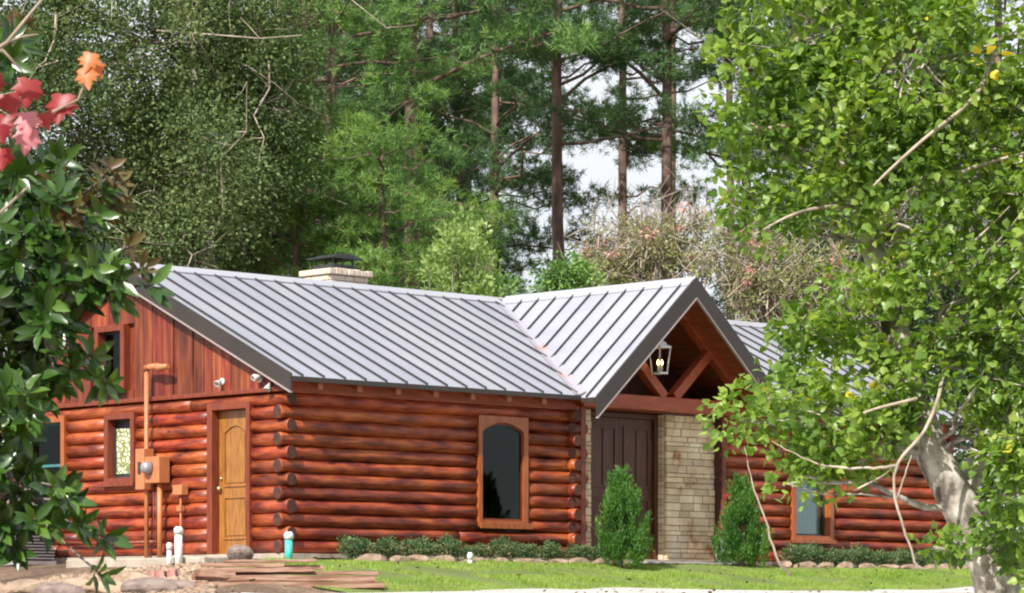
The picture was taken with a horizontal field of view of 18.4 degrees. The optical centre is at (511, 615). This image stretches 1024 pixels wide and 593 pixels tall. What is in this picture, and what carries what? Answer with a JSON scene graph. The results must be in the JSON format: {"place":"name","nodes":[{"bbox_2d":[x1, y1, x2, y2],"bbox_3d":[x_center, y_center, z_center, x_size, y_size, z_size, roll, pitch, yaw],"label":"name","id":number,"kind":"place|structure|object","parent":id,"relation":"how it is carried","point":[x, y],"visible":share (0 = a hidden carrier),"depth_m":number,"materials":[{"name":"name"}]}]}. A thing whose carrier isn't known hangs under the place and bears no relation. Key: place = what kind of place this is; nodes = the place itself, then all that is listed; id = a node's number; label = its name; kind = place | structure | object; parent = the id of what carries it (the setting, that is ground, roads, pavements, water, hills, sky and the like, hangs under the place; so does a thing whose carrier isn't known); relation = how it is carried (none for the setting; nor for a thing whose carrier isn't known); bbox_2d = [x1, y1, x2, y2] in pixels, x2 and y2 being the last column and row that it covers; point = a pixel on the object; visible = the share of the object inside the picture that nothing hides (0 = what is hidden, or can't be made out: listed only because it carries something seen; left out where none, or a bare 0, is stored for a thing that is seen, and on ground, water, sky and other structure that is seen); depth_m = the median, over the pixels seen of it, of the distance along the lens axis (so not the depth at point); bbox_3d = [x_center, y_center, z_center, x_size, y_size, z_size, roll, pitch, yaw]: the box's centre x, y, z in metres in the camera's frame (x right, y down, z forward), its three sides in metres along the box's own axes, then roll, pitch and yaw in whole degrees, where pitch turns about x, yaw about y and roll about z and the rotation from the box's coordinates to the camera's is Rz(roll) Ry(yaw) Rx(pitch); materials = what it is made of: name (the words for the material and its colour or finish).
{"place":"outdoors","nodes":[
{"label":"outdoors","id":0,"kind":"place"},
{"bbox_2d":[0,562,344,592],"bbox_3d":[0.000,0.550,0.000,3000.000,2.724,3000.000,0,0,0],"label":"ground","id":1,"kind":"structure","parent":0,"point":[10,573],"depth_m":46.11,"materials":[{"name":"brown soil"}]},
{"bbox_2d":[0,579,46,592],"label":"rock","id":2,"kind":"object","parent":1,"relation":"on","point":[24,585],"visible":0.76,"depth_m":41.27,"materials":[{"name":"stone"}]},
{"bbox_2d":[6,529,55,564],"bbox_3d":[-7.567,-1.075,49.313,0.660,0.590,0.660,0,0,-44],"label":"air conditioner","id":3,"kind":"object","parent":1,"relation":"on","point":[37,547],"visible":0.14,"depth_m":49.12,"materials":[{"name":"grey metal"}]},
{"bbox_2d":[0,0,105,214],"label":"maple tree","id":4,"kind":"object","parent":1,"relation":"on","point":[58,105],"visible":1,"depth_m":9.99,"materials":[{"name":"red plant"}]},
{"bbox_2d":[33,581,85,592],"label":"rock","id":5,"kind":"object","parent":1,"relation":"on","point":[55,587],"visible":1,"depth_m":40.84,"materials":[{"name":"stone"}]},
{"bbox_2d":[52,577,88,585],"bbox_3d":[-5.937,-0.348,42.595,0.800,0.320,0.375,-5,0,19],"label":"rock","id":6,"kind":"object","parent":1,"relation":"on","point":[76,581],"visible":0.31,"depth_m":42.42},
{"bbox_2d":[0,6,174,592],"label":"magnolia","id":7,"kind":"object","parent":1,"relation":"on","point":[47,257],"visible":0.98,"depth_m":14.74,"materials":[{"name":"green plant"}]},
{"bbox_2d":[80,579,123,592],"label":"rock","id":8,"kind":"object","parent":1,"relation":"on","point":[101,588],"visible":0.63,"depth_m":41.22,"materials":[{"name":"stone"}]},
{"bbox_2d":[0,561,217,592],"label":"rubble","id":9,"kind":"object","parent":1,"relation":"on","point":[185,571],"visible":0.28,"depth_m":44.39,"materials":[{"name":"stone"}]},
{"bbox_2d":[166,542,171,564],"bbox_3d":[-4.907,-0.836,45.300,0.085,0.405,0.085,0,0,0],"label":"standpipe","id":10,"kind":"object","parent":9,"relation":"on","point":[169,551],"visible":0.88,"depth_m":45.27,"materials":[{"name":"white plastic"}]},
{"bbox_2d":[114,571,149,580],"bbox_3d":[-5.147,-0.472,43.196,0.600,0.252,0.281,5,-2,20],"label":"rock","id":11,"kind":"object","parent":1,"relation":"on","point":[125,575],"visible":0.38,"depth_m":43.09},
{"bbox_2d":[121,577,178,592],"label":"rock","id":12,"kind":"object","parent":1,"relation":"on","point":[142,585],"visible":0.97,"depth_m":41.09,"materials":[{"name":"stone"}]},
{"bbox_2d":[66,557,272,567],"bbox_3d":[-5.033,-0.615,46.617,1.375,0.430,3.300,0,0,-44],"label":"concrete pad","id":13,"kind":"object","parent":1,"relation":"on","point":[122,562],"visible":0.31,"depth_m":46.06,"materials":[{"name":"concrete"}]},
{"bbox_2d":[174,527,182,563],"bbox_3d":[-4.764,-0.951,45.200,0.134,0.625,0.134,0,0,0],"label":"standpipe","id":14,"kind":"object","parent":1,"relation":"on","point":[178,532],"visible":0.88,"depth_m":45.15,"materials":[{"name":"white plastic"}]},
{"bbox_2d":[24,99,341,299],"bbox_3d":[-8.545,-6.077,62.957,11.069,10.648,6.190,0,0,-9],"label":"oak tree","id":15,"kind":"object","parent":1,"relation":"on","point":[289,234],"visible":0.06,"depth_m":62.75,"materials":[{"name":"green plant"}]},
{"bbox_2d":[174,579,195,588],"bbox_3d":[-4.386,-0.353,41.589,0.488,0.237,0.368,-3,2,28],"label":"rock","id":16,"kind":"object","parent":1,"relation":"on","point":[182,583],"visible":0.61,"depth_m":41.48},
{"bbox_2d":[0,0,412,272],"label":"oak tree","id":17,"kind":"object","parent":1,"relation":"on","point":[220,60],"visible":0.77,"depth_m":57.80,"materials":[{"name":"green plant"}]},
{"bbox_2d":[81,0,359,274],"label":"pine tree","id":18,"kind":"object","parent":1,"relation":"on","point":[187,66],"depth_m":85.85,"materials":[{"name":"green plant"}]},
{"bbox_2d":[226,545,253,562],"bbox_3d":[-3.862,-0.864,44.985,0.390,0.287,0.331,-4,0,-17],"label":"rock","id":19,"kind":"object","parent":1,"relation":"on","point":[239,552],"visible":0.81,"depth_m":44.87,"materials":[{"name":"stone"}]},
{"bbox_2d":[284,532,292,558],"bbox_3d":[-3.147,-0.941,44.600,0.134,0.465,0.134,0,0,0],"label":"standpipe","id":20,"kind":"object","parent":1,"relation":"on","point":[288,537],"visible":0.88,"depth_m":44.55,"materials":[{"name":"teal plastic"}]},
{"bbox_2d":[150,0,435,286],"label":"pine tree","id":21,"kind":"object","parent":1,"relation":"on","point":[361,66],"visible":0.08,"depth_m":80.02,"materials":[{"name":"green plant"}]},
{"bbox_2d":[196,79,418,288],"bbox_3d":[-4.134,-5.531,60.796,6.132,9.480,4.768,0,0,37],"label":"pine tree","id":22,"kind":"object","parent":1,"relation":"on","point":[312,203],"visible":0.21,"depth_m":60.56,"materials":[{"name":"green plant"}]},
{"bbox_2d":[137,0,510,255],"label":"pine tree","id":23,"kind":"object","parent":1,"relation":"on","point":[425,176],"visible":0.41,"depth_m":65.35,"materials":[{"name":"green plant"}]},
{"bbox_2d":[262,0,471,265],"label":"pine tree","id":24,"kind":"object","parent":1,"relation":"on","point":[349,119],"depth_m":100.37,"materials":[{"name":"green plant"}]},
{"bbox_2d":[259,0,525,284],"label":"pine tree","id":25,"kind":"object","parent":1,"relation":"on","point":[391,120],"visible":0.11,"depth_m":83.98,"materials":[{"name":"green plant"}]},
{"bbox_2d":[284,107,506,290],"bbox_3d":[-2.606,-5.223,60.214,5.732,8.862,4.457,0,0,-29],"label":"pine tree","id":26,"kind":"object","parent":1,"relation":"on","point":[367,178],"visible":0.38,"depth_m":59.90,"materials":[{"name":"green plant"}]},
{"bbox_2d":[270,0,520,284],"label":"pine tree","id":27,"kind":"object","parent":1,"relation":"on","point":[423,29],"depth_m":98.10,"materials":[{"name":"green plant"}]},
{"bbox_2d":[282,0,602,289],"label":"pine tree","id":28,"kind":"object","parent":1,"relation":"on","point":[589,37],"visible":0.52,"depth_m":66.60,"materials":[{"name":"green plant"}]},
{"bbox_2d":[360,174,528,290],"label":"pine tree","id":29,"kind":"object","parent":1,"relation":"on","point":[478,207],"visible":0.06,"depth_m":75.57,"materials":[{"name":"green plant"}]},
{"bbox_2d":[321,0,586,283],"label":"pine tree","id":30,"kind":"object","parent":1,"relation":"on","point":[430,32],"visible":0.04,"depth_m":94.00,"materials":[{"name":"green plant"}]},
{"bbox_2d":[414,204,517,517],"bbox_3d":[-0.883,-4.160,57.082,2.005,6.737,2.877,0,0,0],"label":"tall shrub","id":31,"kind":"object","parent":1,"relation":"on","point":[462,252],"visible":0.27,"depth_m":56.47,"materials":[{"name":"green plant"}]},
{"bbox_2d":[313,0,619,272],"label":"pine tree","id":32,"kind":"object","parent":1,"relation":"on","point":[495,104],"visible":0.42,"depth_m":81.19,"materials":[{"name":"green plant"}]},
{"bbox_2d":[337,0,612,293],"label":"pine tree","id":33,"kind":"object","parent":1,"relation":"on","point":[459,100],"visible":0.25,"depth_m":87.04,"materials":[{"name":"green plant"}]},
{"bbox_2d":[3,253,976,567],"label":"log house","id":34,"kind":"structure","parent":1,"relation":"on","point":[373,413],"depth_m":49.26,"materials":[{"name":"wood"}]},
{"bbox_2d":[20,416,72,485],"bbox_3d":[-7.371,-2.344,50.145,0.280,1.568,1.240,0,0,-44],"label":"window","id":35,"kind":"structure","parent":34,"relation":"in","point":[62,421],"depth_m":49.70,"materials":[{"name":"teal paint"}]},
{"bbox_2d":[67,540,154,544],"bbox_3d":[-6.135,-1.115,48.683,0.064,0.090,2.301,0,0,-44],"label":"log","id":36,"kind":"object","parent":34,"relation":"attached to","point":[94,543],"visible":0.57,"depth_m":48.70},
{"bbox_2d":[94,324,130,393],"bbox_3d":[-6.151,-3.940,48.891,0.280,1.060,0.820,0,0,-44],"label":"window","id":37,"kind":"structure","parent":34,"relation":"in","point":[102,334],"depth_m":48.63,"materials":[{"name":"brown wood"}]},
{"bbox_2d":[101,412,138,486],"bbox_3d":[-5.976,-2.540,48.710,0.280,1.131,0.816,0,0,-44],"label":"window","id":38,"kind":"structure","parent":34,"relation":"in","point":[120,441],"depth_m":48.81,"materials":[{"name":"brown wood"}]},
{"bbox_2d":[135,363,169,557],"bbox_3d":[-5.450,-2.277,47.764,0.345,3.055,0.733,0,0,-44],"label":"electric meter","id":39,"kind":"object","parent":34,"relation":"attached to","point":[151,469],"visible":0.96,"depth_m":47.85,"materials":[{"name":"orange paint"}]},
{"bbox_2d":[173,485,187,526],"bbox_3d":[-4.973,-1.400,47.456,0.130,1.100,0.220,0,0,-44],"label":"junction box","id":40,"kind":"object","parent":34,"relation":"attached to","point":[180,490],"visible":0.94,"depth_m":47.41,"materials":[{"name":"beige paint"}]},
{"bbox_2d":[207,401,259,554],"bbox_3d":[-4.114,-2.005,46.837,0.240,2.270,0.995,0,0,-44],"label":"door","id":41,"kind":"structure","parent":34,"relation":"in","point":[229,433],"depth_m":46.93,"materials":[{"name":"brown wood"}]},
{"bbox_2d":[251,374,270,391],"bbox_3d":[-3.655,-3.380,46.078,0.160,0.277,0.416,0,0,-44],"label":"floodlight","id":42,"kind":"object","parent":34,"relation":"attached to","point":[259,378],"visible":1,"depth_m":46.09,"materials":[{"name":"white plastic"}]},
{"bbox_2d":[475,415,531,529],"bbox_3d":[-0.141,-2.202,48.940,1.105,1.742,0.190,0,0,-44],"label":"window","id":43,"kind":"structure","parent":34,"relation":"in","point":[520,424],"depth_m":49.00,"materials":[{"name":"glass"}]},
{"bbox_2d":[590,416,618,557],"bbox_3d":[1.451,-2.038,51.044,0.774,2.315,0.070,0,0,-44],"label":"door","id":44,"kind":"structure","parent":34,"relation":"in","point":[604,433],"depth_m":51.00,"materials":[{"name":"brown wood"}]},
{"bbox_2d":[619,418,651,558],"bbox_3d":[2.010,-2.038,51.587,0.774,2.315,0.070,0,0,-44],"label":"door","id":45,"kind":"structure","parent":34,"relation":"in","point":[635,435],"depth_m":51.64,"materials":[{"name":"brown wood"}]},
{"bbox_2d":[649,341,671,374],"bbox_3d":[2.379,-4.428,51.018,0.274,1.084,0.274,0,0,-44],"label":"hanging lantern","id":46,"kind":"object","parent":34,"relation":"hanging from","point":[663,345],"visible":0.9,"depth_m":50.99,"materials":[{"name":"white paint"}]},
{"bbox_2d":[788,444,836,543],"bbox_3d":[5.082,-2.074,54.106,1.140,1.712,0.280,0,0,-44],"label":"window","id":47,"kind":"structure","parent":34,"relation":"in","point":[814,523],"depth_m":54.18,"materials":[{"name":"brown wood"}]},
{"bbox_2d":[17,557,968,592],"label":"fallen leaves","id":48,"kind":"object","parent":1,"relation":"on","point":[798,565],"visible":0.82,"depth_m":45.73,"materials":[{"name":"brown plant"}]},
{"bbox_2d":[423,0,593,294],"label":"pine tree","id":49,"kind":"object","parent":1,"relation":"on","point":[534,155],"visible":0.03,"depth_m":103.56,"materials":[{"name":"green plant"}]},
{"bbox_2d":[5,239,1023,567],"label":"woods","id":50,"kind":"object","parent":1,"relation":"on","point":[957,455],"depth_m":111.83,"materials":[{"name":"plant"}]},
{"bbox_2d":[491,249,612,297],"bbox_3d":[0.460,-3.864,60.016,2.927,6.127,1.558,0,0,0],"label":"shrub","id":51,"kind":"object","parent":1,"relation":"on","point":[574,275],"visible":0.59,"depth_m":59.80,"materials":[{"name":"green plant"}]},
{"bbox_2d":[500,0,603,26],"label":"pine tree","id":52,"kind":"object","parent":1,"relation":"on","point":[576,11],"visible":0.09,"depth_m":96.40,"materials":[{"name":"green plant"}]},
{"bbox_2d":[454,0,753,278],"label":"pine tree","id":53,"kind":"object","parent":1,"relation":"on","point":[613,58],"visible":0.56,"depth_m":73.94,"materials":[{"name":"green plant"}]},
{"bbox_2d":[480,0,741,254],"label":"pine tree","id":54,"kind":"object","parent":1,"relation":"on","point":[624,160],"visible":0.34,"depth_m":84.41,"materials":[{"name":"green plant"}]},
{"bbox_2d":[468,0,801,279],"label":"pine tree","id":55,"kind":"object","parent":1,"relation":"on","point":[666,20],"visible":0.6,"depth_m":74.30,"materials":[{"name":"green plant"}]},
{"bbox_2d":[558,165,733,292],"bbox_3d":[2.736,-4.750,61.916,4.456,7.900,2.486,0,0,0],"label":"crape myrtle","id":56,"kind":"object","parent":1,"relation":"on","point":[648,250],"visible":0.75,"depth_m":61.71,"materials":[{"name":"beige plant"}]},
{"bbox_2d":[584,0,726,277],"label":"pine tree","id":57,"kind":"object","parent":1,"relation":"on","point":[655,2],"visible":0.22,"depth_m":97.04,"materials":[{"name":"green plant"}]},
{"bbox_2d":[641,562,746,565],"bbox_3d":[2.642,-0.662,51.114,2.450,0.365,1.050,0,0,-44],"label":"entry step","id":58,"kind":"object","parent":1,"relation":"on","point":[718,564],"visible":0.14,"depth_m":50.69,"materials":[{"name":"grey concrete"}]},
{"bbox_2d":[570,0,846,319],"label":"pine tree","id":59,"kind":"object","parent":1,"relation":"on","point":[728,95],"visible":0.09,"depth_m":100.01,"materials":[{"name":"green plant"}]},
{"bbox_2d":[600,0,882,319],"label":"pine tree","id":60,"kind":"object","parent":1,"relation":"on","point":[658,147],"visible":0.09,"depth_m":77.93,"materials":[{"name":"green plant"}]},
{"bbox_2d":[662,188,868,336],"bbox_3d":[5.069,-4.497,60.976,4.401,7.394,2.770,0,0,0],"label":"crape myrtle","id":61,"kind":"object","parent":1,"relation":"on","point":[774,287],"visible":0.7,"depth_m":60.69,"materials":[{"name":"beige plant"}]},
{"bbox_2d":[676,0,935,350],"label":"pine tree","id":62,"kind":"object","parent":1,"relation":"on","point":[737,96],"visible":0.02,"depth_m":79.58,"materials":[{"name":"green plant"}]},
{"bbox_2d":[672,0,1003,372],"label":"pine tree","id":63,"kind":"object","parent":1,"relation":"on","point":[693,153],"visible":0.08,"depth_m":75.06,"materials":[{"name":"green plant"}]},
{"bbox_2d":[660,8,1023,453],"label":"oak tree","id":64,"kind":"object","parent":1,"relation":"on","point":[916,221],"visible":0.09,"depth_m":66.33,"materials":[{"name":"green plant"}]},
{"bbox_2d":[693,0,1023,592],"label":"leaning tree","id":65,"kind":"object","parent":1,"relation":"on","point":[987,548],"visible":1,"depth_m":38.49,"materials":[{"name":"green plant"}]},
{"bbox_2d":[922,290,1023,541],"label":"tree","id":66,"kind":"object","parent":1,"relation":"on","point":[965,391],"visible":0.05,"depth_m":65.81,"materials":[{"name":"green plant"}]},
{"bbox_2d":[0,0,1023,569],"label":"sky","id":67,"kind":"structure","parent":0,"point":[600,167],"materials":[{"name":"white"}]},
{"bbox_2d":[226,556,1023,592],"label":"lawn","id":68,"kind":"structure","parent":0,"point":[441,571],"depth_m":46.45,"materials":[{"name":"plant"}]},
{"bbox_2d":[193,581,384,587],"bbox_3d":[-2.933,-0.397,41.659,2.513,0.095,0.188,0,0,-3],"label":"plank","id":69,"kind":"object","parent":68,"relation":"on","point":[347,584],"visible":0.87,"depth_m":41.59,"materials":[{"name":"wood"}]},
{"bbox_2d":[192,574,375,581],"bbox_3d":[-3.007,-0.486,41.709,2.412,0.086,0.185,0,0,-3],"label":"plank","id":70,"kind":"object","parent":69,"relation":"on","point":[305,578],"visible":0.99,"depth_m":41.63,"materials":[{"name":"wood"}]},
{"bbox_2d":[194,569,235,577],"bbox_3d":[-3.911,-0.541,41.611,0.535,0.110,0.186,3,-1,-13],"label":"plank","id":71,"kind":"object","parent":70,"relation":"on","point":[213,573],"visible":1,"depth_m":41.53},
{"bbox_2d":[198,567,312,571],"bbox_3d":[-3.389,-0.594,41.779,1.516,0.068,0.186,-1,0,-5],"label":"plank","id":72,"kind":"object","parent":70,"relation":"on","point":[292,569],"visible":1,"depth_m":41.71,"materials":[{"name":"wood"}]},
{"bbox_2d":[200,563,284,566],"bbox_3d":[-3.561,-0.660,41.821,1.105,0.061,0.186,0,0,-6],"label":"plank","id":73,"kind":"object","parent":72,"relation":"on","point":[242,564],"visible":1,"depth_m":41.74,"materials":[{"name":"wood"}]},
{"bbox_2d":[224,559,316,562],"bbox_3d":[-3.199,-0.714,41.880,1.220,0.046,0.188,-1,0,-6],"label":"plank","id":74,"kind":"object","parent":73,"relation":"on","point":[269,561],"visible":1,"depth_m":41.79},
{"bbox_2d":[236,571,377,575],"bbox_3d":[-2.865,-0.559,41.960,2.183,0.058,0.189,0,0,-3],"label":"plank","id":75,"kind":"object","parent":72,"relation":"on","point":[318,573],"visible":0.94,"depth_m":41.90,"materials":[{"name":"wood"}]},
{"bbox_2d":[256,565,323,569],"bbox_3d":[-2.946,-0.636,41.962,0.895,0.070,0.183,1,0,-8],"label":"plank","id":76,"kind":"object","parent":75,"relation":"on","point":[318,567],"visible":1,"depth_m":41.90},
{"bbox_2d":[594,463,654,569],"bbox_3d":[1.714,-1.514,48.581,0.977,1.674,1.019,0,0,0],"label":"juniper","id":77,"kind":"object","parent":68,"relation":"on","point":[621,507],"visible":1,"depth_m":48.43,"materials":[{"name":"green plant"}]},
{"bbox_2d":[340,558,956,568],"bbox_3d":[2.929,-0.824,51.428,15.499,0.056,1.200,0,0,-44],"label":"flower bed","id":78,"kind":"object","parent":68,"relation":"on","point":[549,561],"visible":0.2,"depth_m":49.63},
{"bbox_2d":[335,533,377,559],"bbox_3d":[-2.289,-0.983,46.193,0.653,0.434,0.616,0,0,31],"label":"shrub","id":79,"kind":"object","parent":78,"relation":"on","point":[359,546],"visible":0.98,"depth_m":46.11,"materials":[{"name":"green plant"}]},
{"bbox_2d":[356,554,387,560],"bbox_3d":[-2.021,-0.796,45.717,0.649,0.185,0.251,-1,3,-41],"label":"border stone","id":80,"kind":"object","parent":78,"relation":"on","point":[374,557],"visible":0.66,"depth_m":45.63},
{"bbox_2d":[372,534,403,557],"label":"shrub","id":81,"kind":"object","parent":78,"relation":"on","point":[386,547],"visible":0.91,"depth_m":46.47,"materials":[{"name":"green plant"}]},
{"bbox_2d":[390,555,407,561],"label":"border stone","id":82,"kind":"object","parent":78,"relation":"on","point":[398,558],"visible":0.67,"depth_m":45.98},
{"bbox_2d":[396,536,438,556],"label":"shrub","id":83,"kind":"object","parent":78,"relation":"on","point":[419,547],"visible":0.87,"depth_m":46.82,"materials":[{"name":"green plant"}]},
{"bbox_2d":[406,555,428,561],"bbox_3d":[-1.368,-0.806,46.354,0.251,0.160,0.440,1,1,44],"label":"border stone","id":84,"kind":"object","parent":78,"relation":"on","point":[417,557],"visible":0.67,"depth_m":46.25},
{"bbox_2d":[430,555,454,561],"bbox_3d":[-1.047,-0.792,46.736,0.416,0.186,0.228,-4,-2,-41],"label":"border stone","id":85,"kind":"object","parent":78,"relation":"on","point":[447,557],"visible":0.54,"depth_m":46.66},
{"bbox_2d":[432,533,466,559],"bbox_3d":[-0.970,-0.985,47.329,0.584,0.512,0.568,0,0,18],"label":"shrub","id":86,"kind":"object","parent":78,"relation":"on","point":[450,549],"visible":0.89,"depth_m":47.30,"materials":[{"name":"green plant"}]},
{"bbox_2d":[459,542,488,558],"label":"shrub","id":87,"kind":"object","parent":78,"relation":"on","point":[475,551],"visible":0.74,"depth_m":47.69,"materials":[{"name":"green plant"}]},
{"bbox_2d":[484,534,519,561],"bbox_3d":[-0.146,-0.982,48.110,0.592,0.503,0.575,0,0,-8],"label":"shrub","id":88,"kind":"object","parent":78,"relation":"on","point":[501,546],"visible":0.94,"depth_m":48.08,"materials":[{"name":"green plant"}]},
{"bbox_2d":[511,541,541,558],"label":"shrub","id":89,"kind":"object","parent":78,"relation":"on","point":[528,550],"visible":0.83,"depth_m":48.56,"materials":[{"name":"green plant"}]},
{"bbox_2d":[513,558,549,563],"bbox_3d":[0.297,-0.792,47.947,0.756,0.132,0.174,3,-4,-42],"label":"border stone","id":90,"kind":"object","parent":78,"relation":"on","point":[529,560],"visible":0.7,"depth_m":47.83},
{"bbox_2d":[538,539,566,560],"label":"shrub","id":91,"kind":"object","parent":78,"relation":"on","point":[553,551],"visible":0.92,"depth_m":48.93,"materials":[{"name":"green plant"}]},
{"bbox_2d":[564,543,594,559],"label":"shrub","id":92,"kind":"object","parent":78,"relation":"on","point":[580,551],"visible":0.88,"depth_m":49.35,"materials":[{"name":"green plant"}]},
{"bbox_2d":[708,471,774,566],"bbox_3d":[3.708,-1.536,51.176,1.039,1.615,0.980,0,0,-34],"label":"juniper","id":93,"kind":"object","parent":78,"relation":"on","point":[740,514],"visible":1,"depth_m":51.03,"materials":[{"name":"green plant"}]},
{"bbox_2d":[772,560,791,567],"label":"border stone","id":94,"kind":"object","parent":78,"relation":"on","point":[786,564],"visible":0.53,"depth_m":51.91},
{"bbox_2d":[777,540,815,566],"bbox_3d":[4.760,-1.003,52.917,0.642,0.499,0.605,0,0,-36],"label":"shrub","id":95,"kind":"object","parent":78,"relation":"on","point":[796,554],"visible":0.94,"depth_m":52.83,"materials":[{"name":"green plant"}]},
{"bbox_2d":[793,561,816,566],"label":"border stone","id":96,"kind":"object","parent":78,"relation":"on","point":[807,564],"visible":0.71,"depth_m":52.32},
{"bbox_2d":[802,541,831,564],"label":"shrub","id":97,"kind":"object","parent":78,"relation":"on","point":[819,555],"visible":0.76,"depth_m":53.28,"materials":[{"name":"green plant"}]},
{"bbox_2d":[824,546,855,565],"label":"shrub","id":98,"kind":"object","parent":78,"relation":"on","point":[836,557],"visible":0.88,"depth_m":53.61,"materials":[{"name":"green plant"}]},
{"bbox_2d":[847,542,878,567],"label":"shrub","id":99,"kind":"object","parent":78,"relation":"on","point":[862,554],"visible":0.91,"depth_m":54.05,"materials":[{"name":"green plant"}]},
{"bbox_2d":[871,548,900,565],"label":"shrub","id":100,"kind":"object","parent":78,"relation":"on","point":[886,557],"visible":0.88,"depth_m":54.40,"materials":[{"name":"green plant"}]},
{"bbox_2d":[890,546,916,568],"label":"shrub","id":101,"kind":"object","parent":78,"relation":"on","point":[906,556],"visible":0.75,"depth_m":54.89,"materials":[{"name":"green plant"}]},
{"bbox_2d":[900,564,923,568],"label":"border stone","id":102,"kind":"object","parent":78,"relation":"on","point":[909,566],"visible":0.59,"depth_m":54.19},
{"bbox_2d":[912,549,940,566],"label":"shrub","id":103,"kind":"object","parent":78,"relation":"on","point":[922,561],"visible":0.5,"depth_m":55.33,"materials":[{"name":"green plant"}]},
{"bbox_2d":[243,587,1023,592],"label":"driveway","id":104,"kind":"structure","parent":0,"point":[662,590],"depth_m":44.79,"materials":[{"name":"concrete"}]},
{"bbox_2d":[801,2,1021,369],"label":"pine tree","id":105,"kind":"object","parent":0,"point":[957,71],"visible":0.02,"depth_m":81.67,"materials":[{"name":"green plant"}]},
{"bbox_2d":[861,0,1023,522],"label":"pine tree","id":106,"kind":"object","parent":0,"point":[998,4],"visible":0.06,"depth_m":75.94,"materials":[{"name":"green plant"}]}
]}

